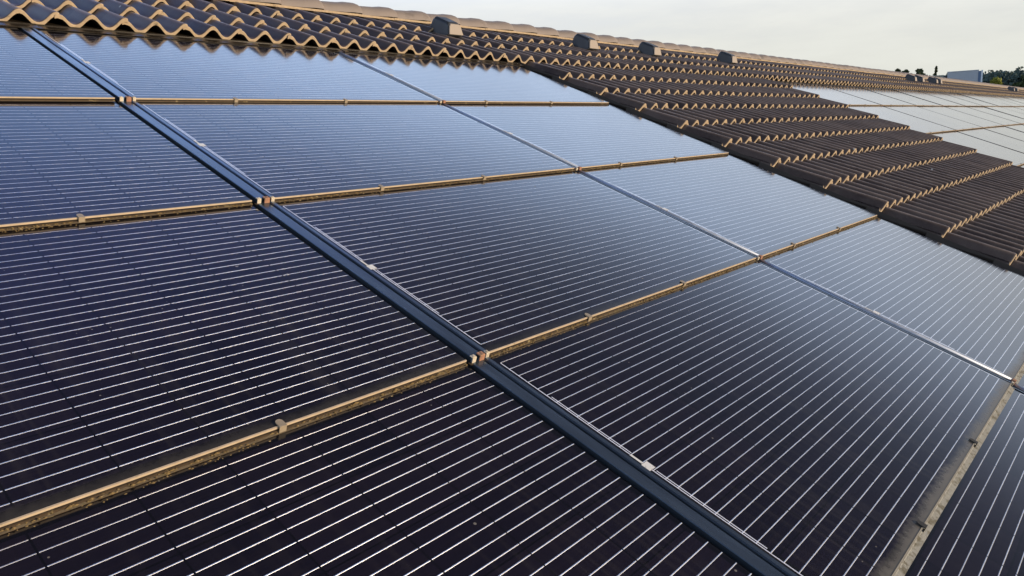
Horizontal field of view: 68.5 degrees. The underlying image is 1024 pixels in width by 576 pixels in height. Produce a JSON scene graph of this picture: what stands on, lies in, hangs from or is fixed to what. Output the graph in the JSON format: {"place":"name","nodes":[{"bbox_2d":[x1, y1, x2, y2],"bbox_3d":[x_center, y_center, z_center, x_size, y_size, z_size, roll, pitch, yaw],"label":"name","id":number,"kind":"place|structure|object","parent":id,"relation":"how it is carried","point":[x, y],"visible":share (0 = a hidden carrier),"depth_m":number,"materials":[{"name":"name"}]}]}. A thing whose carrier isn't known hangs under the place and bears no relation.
{"place":"outdoors","nodes":[
{"label":"outdoors","id":0,"kind":"place"},
{"bbox_2d":[320,0,1023,74],"label":"sky","id":1,"kind":"structure","parent":0,"point":[890,35],"materials":[{"name":"white"}]},
{"bbox_2d":[933,65,937,75],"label":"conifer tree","id":2,"kind":"object","parent":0,"point":[935,71],"visible":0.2,"depth_m":169.05,"materials":[{"name":"green plant"}]},
{"label":"yard","id":3,"kind":"structure","parent":0,"visible":0},
{"bbox_2d":[0,0,1023,275],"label":"tiled building","id":4,"kind":"structure","parent":3,"relation":"on","point":[930,186],"depth_m":5.83,"materials":[{"name":"tile"}]},
{"bbox_2d":[0,14,38,28],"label":"top flashing","id":5,"kind":"object","parent":4,"relation":"attached to","point":[15,20],"visible":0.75,"depth_m":3.52,"materials":[{"name":"brown metal"}]},
{"bbox_2d":[0,26,115,101],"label":"solar panel","id":6,"kind":"object","parent":4,"relation":"on","point":[31,69],"visible":1,"depth_m":2.95,"materials":[{"name":"glass"}]},
{"bbox_2d":[19,28,135,101],"bbox_3d":[-1.897,-0.981,3.238,1.084,0.020,0.069,32,30,32],"label":"joint strip","id":7,"kind":"object","parent":4,"relation":"on","point":[107,85],"visible":1,"depth_m":3.18,"materials":[{"name":"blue metal"}]},
{"bbox_2d":[0,101,252,232],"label":"solar panel","id":8,"kind":"object","parent":4,"relation":"attached to","point":[65,163],"visible":1,"depth_m":2.35,"materials":[{"name":"glass"}]},
{"bbox_2d":[36,18,343,51],"bbox_3d":[-1.763,-1.439,4.253,0.340,0.018,1.713,34,31,34],"label":"top flashing","id":9,"kind":"object","parent":4,"relation":"attached to","point":[55,24],"visible":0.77,"depth_m":4.04,"materials":[{"name":"brown metal"}]},
{"bbox_2d":[114,99,274,204],"bbox_3d":[-1.182,-0.522,2.710,1.084,0.020,0.069,32,30,32],"label":"joint strip","id":10,"kind":"object","parent":4,"relation":"on","point":[250,190],"visible":1,"depth_m":2.64,"materials":[{"name":"blue metal"}]},
{"bbox_2d":[0,205,466,535],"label":"solar panel","id":11,"kind":"object","parent":4,"relation":"attached to","point":[135,351],"visible":1,"depth_m":1.66,"materials":[{"name":"glass"}]},
{"bbox_2d":[37,29,437,102],"bbox_3d":[-1.336,-1.131,3.870,1.081,0.018,1.650,32,30,32],"label":"solar panel","id":12,"kind":"object","parent":4,"relation":"attached to","point":[144,69],"visible":0.99,"depth_m":3.69,"materials":[{"name":"glass"}]},
{"bbox_2d":[138,102,573,202],"bbox_3d":[-0.617,-0.670,3.341,1.092,0.020,1.650,32,30,32],"label":"solar panel","id":13,"kind":"object","parent":4,"relation":"attached to","point":[284,152],"visible":1,"depth_m":3.14,"materials":[{"name":"glass"}]},
{"bbox_2d":[251,200,489,364],"bbox_3d":[-0.466,-0.064,2.183,1.084,0.020,0.069,32,30,32],"label":"joint strip","id":14,"kind":"object","parent":4,"relation":"on","point":[438,328],"visible":0.97,"depth_m":2.11,"materials":[{"name":"black metal"}]},
{"bbox_2d":[0,366,753,575],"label":"solar panel","id":15,"kind":"object","parent":4,"relation":"attached to","point":[467,471],"visible":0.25,"depth_m":1.39,"materials":[{"name":"glass"}]},
{"bbox_2d":[336,46,523,65],"bbox_3d":[-0.600,-1.713,5.474,0.340,0.016,1.698,34,31,34],"label":"top flashing","id":16,"kind":"object","parent":4,"relation":"attached to","point":[349,49],"visible":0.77,"depth_m":5.29,"materials":[{"name":"brown metal"}]},
{"bbox_2d":[429,16,462,37],"bbox_3d":[-0.536,-2.120,6.127,0.290,0.136,0.250,33,30,32],"label":"roof vent","id":17,"kind":"object","parent":4,"relation":"on","point":[445,26],"visible":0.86,"depth_m":6.07,"materials":[{"name":"grey plastic"}]},
{"bbox_2d":[335,52,608,104],"bbox_3d":[-0.240,-1.427,5.100,1.081,0.020,1.696,32,30,32],"label":"solar panel","id":18,"kind":"object","parent":4,"relation":"attached to","point":[449,82],"visible":0.96,"depth_m":4.93,"materials":[{"name":"laminate"}]},
{"bbox_2d":[277,171,755,357],"bbox_3d":[0.098,-0.210,2.814,1.092,0.021,1.650,32,30,32],"label":"solar panel","id":19,"kind":"object","parent":4,"relation":"attached to","point":[497,267],"visible":0.99,"depth_m":2.58,"materials":[{"name":"glass"}]},
{"bbox_2d":[439,103,727,170],"bbox_3d":[0.479,-0.964,4.571,1.092,0.022,1.696,32,30,32],"label":"solar panel","id":20,"kind":"object","parent":4,"relation":"attached to","point":[586,137],"visible":1,"depth_m":4.41,"materials":[{"name":"glass"}]},
{"bbox_2d":[572,34,598,49],"bbox_3d":[0.735,-2.462,7.552,0.290,0.136,0.250,33,30,32],"label":"roof vent","id":21,"kind":"object","parent":4,"relation":"on","point":[583,41],"visible":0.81,"depth_m":7.49,"materials":[{"name":"grey plastic"}]},
{"bbox_2d":[465,355,797,575],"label":"joint strip","id":22,"kind":"object","parent":4,"relation":"on","point":[746,554],"visible":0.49,"depth_m":1.63,"materials":[{"name":"black metal"}]},
{"bbox_2d":[638,42,660,56],"bbox_3d":[1.546,-2.681,8.463,0.290,0.136,0.250,33,30,32],"label":"roof vent","id":23,"kind":"object","parent":4,"relation":"on","point":[648,48],"visible":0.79,"depth_m":8.40,"materials":[{"name":"grey plastic"}]},
{"bbox_2d":[575,155,876,259],"bbox_3d":[1.196,-0.506,4.045,1.092,0.022,1.700,32,30,32],"label":"solar panel","id":24,"kind":"object","parent":4,"relation":"attached to","point":[758,213],"visible":0.99,"depth_m":3.87,"materials":[{"name":"glass"}]},
{"bbox_2d":[716,51,737,63],"bbox_3d":[2.836,-3.029,9.911,0.290,0.136,0.250,33,30,32],"label":"roof vent","id":25,"kind":"object","parent":4,"relation":"on","point":[725,57],"visible":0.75,"depth_m":9.85,"materials":[{"name":"grey plastic"}]},
{"bbox_2d":[490,261,1014,575],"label":"solar panel","id":26,"kind":"object","parent":4,"relation":"attached to","point":[796,427],"visible":0.98,"depth_m":2.02,"materials":[{"name":"glass"}]},
{"bbox_2d":[519,66,1023,276],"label":"side flashing","id":27,"kind":"object","parent":4,"relation":"attached to","point":[782,176],"visible":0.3,"depth_m":4.71,"materials":[{"name":"black metal"}]},
{"bbox_2d":[785,83,880,105],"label":"solar panel","id":28,"kind":"object","parent":4,"relation":"on","point":[832,95],"visible":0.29,"depth_m":10.01,"materials":[{"name":"laminate"}]},
{"bbox_2d":[821,85,914,105],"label":"solar panel","id":29,"kind":"object","parent":4,"relation":"on","point":[874,97],"visible":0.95,"depth_m":11.20,"materials":[{"name":"glass"}]},
{"bbox_2d":[756,218,1023,385],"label":"solar panel","id":30,"kind":"object","parent":4,"relation":"attached to","point":[967,308],"visible":0.88,"depth_m":3.30,"materials":[{"name":"glass"}]},
{"bbox_2d":[774,80,1023,97],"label":"top flashing","id":31,"kind":"object","parent":4,"relation":"attached to","point":[793,82],"visible":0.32,"depth_m":12.76,"materials":[{"name":"brown metal"}]},
{"bbox_2d":[848,106,954,133],"bbox_3d":[4.828,-2.141,9.458,1.081,0.017,1.812,32,30,32],"label":"solar panel","id":32,"kind":"object","parent":4,"relation":"on","point":[915,123],"visible":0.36,"depth_m":9.49,"materials":[{"name":"glass"}]},
{"bbox_2d":[862,88,941,105],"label":"solar panel","id":33,"kind":"object","parent":4,"relation":"on","point":[915,101],"visible":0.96,"depth_m":12.54,"materials":[{"name":"glass"}]},
{"bbox_2d":[905,74,916,81],"bbox_3d":[8.828,-4.644,16.636,0.290,0.136,0.250,33,30,32],"label":"roof vent","id":34,"kind":"object","parent":4,"relation":"on","point":[909,77],"visible":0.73,"depth_m":16.58,"materials":[{"name":"grey plastic"}]},
{"bbox_2d":[915,75,924,81],"bbox_3d":[9.266,-4.762,17.128,0.290,0.136,0.250,33,30,32],"label":"roof vent","id":35,"kind":"object","parent":4,"relation":"on","point":[920,79],"visible":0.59,"depth_m":17.05,"materials":[{"name":"grey plastic"}]},
{"bbox_2d":[894,90,964,106],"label":"solar panel","id":36,"kind":"object","parent":4,"relation":"on","point":[930,98],"visible":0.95,"depth_m":13.87,"materials":[{"name":"glass"}]},
{"bbox_2d":[882,106,981,130],"bbox_3d":[6.014,-2.462,10.790,1.081,0.020,1.812,32,30,32],"label":"solar panel","id":37,"kind":"object","parent":4,"relation":"on","point":[938,119],"visible":0.93,"depth_m":10.70,"materials":[{"name":"glass"}]},
{"bbox_2d":[927,77,937,83],"bbox_3d":[10.118,-4.991,18.084,0.290,0.136,0.250,33,30,32],"label":"roof vent","id":38,"kind":"object","parent":4,"relation":"on","point":[932,80],"visible":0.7,"depth_m":18.02,"materials":[{"name":"grey plastic"}]},
{"bbox_2d":[918,91,982,106],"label":"solar panel","id":39,"kind":"object","parent":4,"relation":"on","point":[952,99],"visible":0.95,"depth_m":15.21,"materials":[{"name":"glass"}]},
{"bbox_2d":[916,106,1002,127],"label":"solar panel","id":40,"kind":"object","parent":4,"relation":"on","point":[967,118],"visible":0.96,"depth_m":12.05,"materials":[{"name":"glass"}]},
{"bbox_2d":[905,390,1023,575],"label":"solar panel","id":41,"kind":"object","parent":4,"relation":"on","point":[977,529],"depth_m":1.84,"materials":[{"name":"glass"}]},
{"bbox_2d":[942,93,996,106],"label":"solar panel","id":42,"kind":"object","parent":4,"relation":"on","point":[975,101],"visible":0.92,"depth_m":16.54,"materials":[{"name":"glass"}]},
{"bbox_2d":[931,131,1023,165],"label":"solar panel","id":43,"kind":"object","parent":4,"relation":"on","point":[1016,158],"visible":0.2,"depth_m":8.97,"materials":[{"name":"glass"}]},
{"bbox_2d":[943,106,1020,125],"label":"solar panel","id":44,"kind":"object","parent":4,"relation":"on","point":[987,116],"visible":0.91,"depth_m":13.38,"materials":[{"name":"glass"}]},
{"bbox_2d":[960,94,1011,106],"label":"solar panel","id":45,"kind":"object","parent":4,"relation":"on","point":[998,104],"visible":0.94,"depth_m":17.86,"materials":[{"name":"glass"}]},
{"bbox_2d":[956,128,1023,153],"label":"solar panel","id":46,"kind":"object","parent":4,"relation":"on","point":[1000,139],"visible":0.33,"depth_m":10.19,"materials":[{"name":"glass"}]},
{"bbox_2d":[965,106,1023,123],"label":"solar panel","id":47,"kind":"object","parent":4,"relation":"on","point":[1001,115],"visible":0.91,"depth_m":14.71,"materials":[{"name":"glass"}]},
{"bbox_2d":[977,95,1022,106],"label":"solar panel","id":48,"kind":"object","parent":4,"relation":"on","point":[1001,101],"visible":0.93,"depth_m":19.24,"materials":[{"name":"glass"}]},
{"bbox_2d":[983,126,1023,140],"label":"solar panel","id":49,"kind":"object","parent":4,"relation":"on","point":[1011,133],"visible":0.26,"depth_m":11.57,"materials":[{"name":"glass"}]},
{"bbox_2d":[983,106,1023,118],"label":"solar panel","id":50,"kind":"object","parent":4,"relation":"on","point":[1007,111],"visible":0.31,"depth_m":16.05,"materials":[{"name":"glass"}]},
{"bbox_2d":[990,96,1023,106],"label":"solar panel","id":51,"kind":"object","parent":4,"relation":"on","point":[1009,100],"visible":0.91,"depth_m":20.56,"materials":[{"name":"glass"}]},
{"bbox_2d":[1000,96,1023,102],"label":"solar panel","id":52,"kind":"object","parent":4,"relation":"on","point":[1017,100],"visible":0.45,"depth_m":21.88,"materials":[{"name":"glass"}]},
{"bbox_2d":[1002,107,1023,113],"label":"solar panel","id":53,"kind":"object","parent":4,"relation":"on","point":[1016,110],"visible":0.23,"depth_m":17.45,"materials":[{"name":"glass"}]},
{"bbox_2d":[1004,124,1023,132],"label":"solar panel","id":54,"kind":"object","parent":4,"relation":"on","point":[1020,127],"depth_m":12.84,"materials":[{"name":"glass"}]},
{"bbox_2d":[1011,375,1023,393],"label":"solar panel","id":55,"kind":"object","parent":4,"relation":"on","point":[1019,387],"visible":0.2,"depth_m":2.64,"materials":[{"name":"glass"}]},
{"label":"ground","id":56,"kind":"structure","parent":0,"visible":0},
{"bbox_2d":[947,70,982,81],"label":"warehouse","id":57,"kind":"structure","parent":56,"relation":"on","point":[973,75],"depth_m":100.18,"materials":[{"name":"white metal"}]},
{"bbox_2d":[990,76,1002,84],"bbox_3d":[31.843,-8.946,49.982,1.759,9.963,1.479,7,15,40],"label":"yellow green bush","id":58,"kind":"object","parent":56,"relation":"on","point":[996,80],"visible":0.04,"depth_m":49.06,"materials":[{"name":"green plant"}]},
{"bbox_2d":[1016,74,1023,87],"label":"broad tree","id":59,"kind":"object","parent":56,"relation":"on","point":[1020,84],"visible":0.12,"depth_m":56.23,"materials":[{"name":"green plant"}]},
{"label":"hill","id":60,"kind":"structure","parent":0,"visible":0},
{"bbox_2d":[929,66,1023,85],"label":"distant wood","id":61,"kind":"object","parent":60,"relation":"on","point":[1010,78],"visible":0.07,"depth_m":270.09,"materials":[{"name":"green plant"}]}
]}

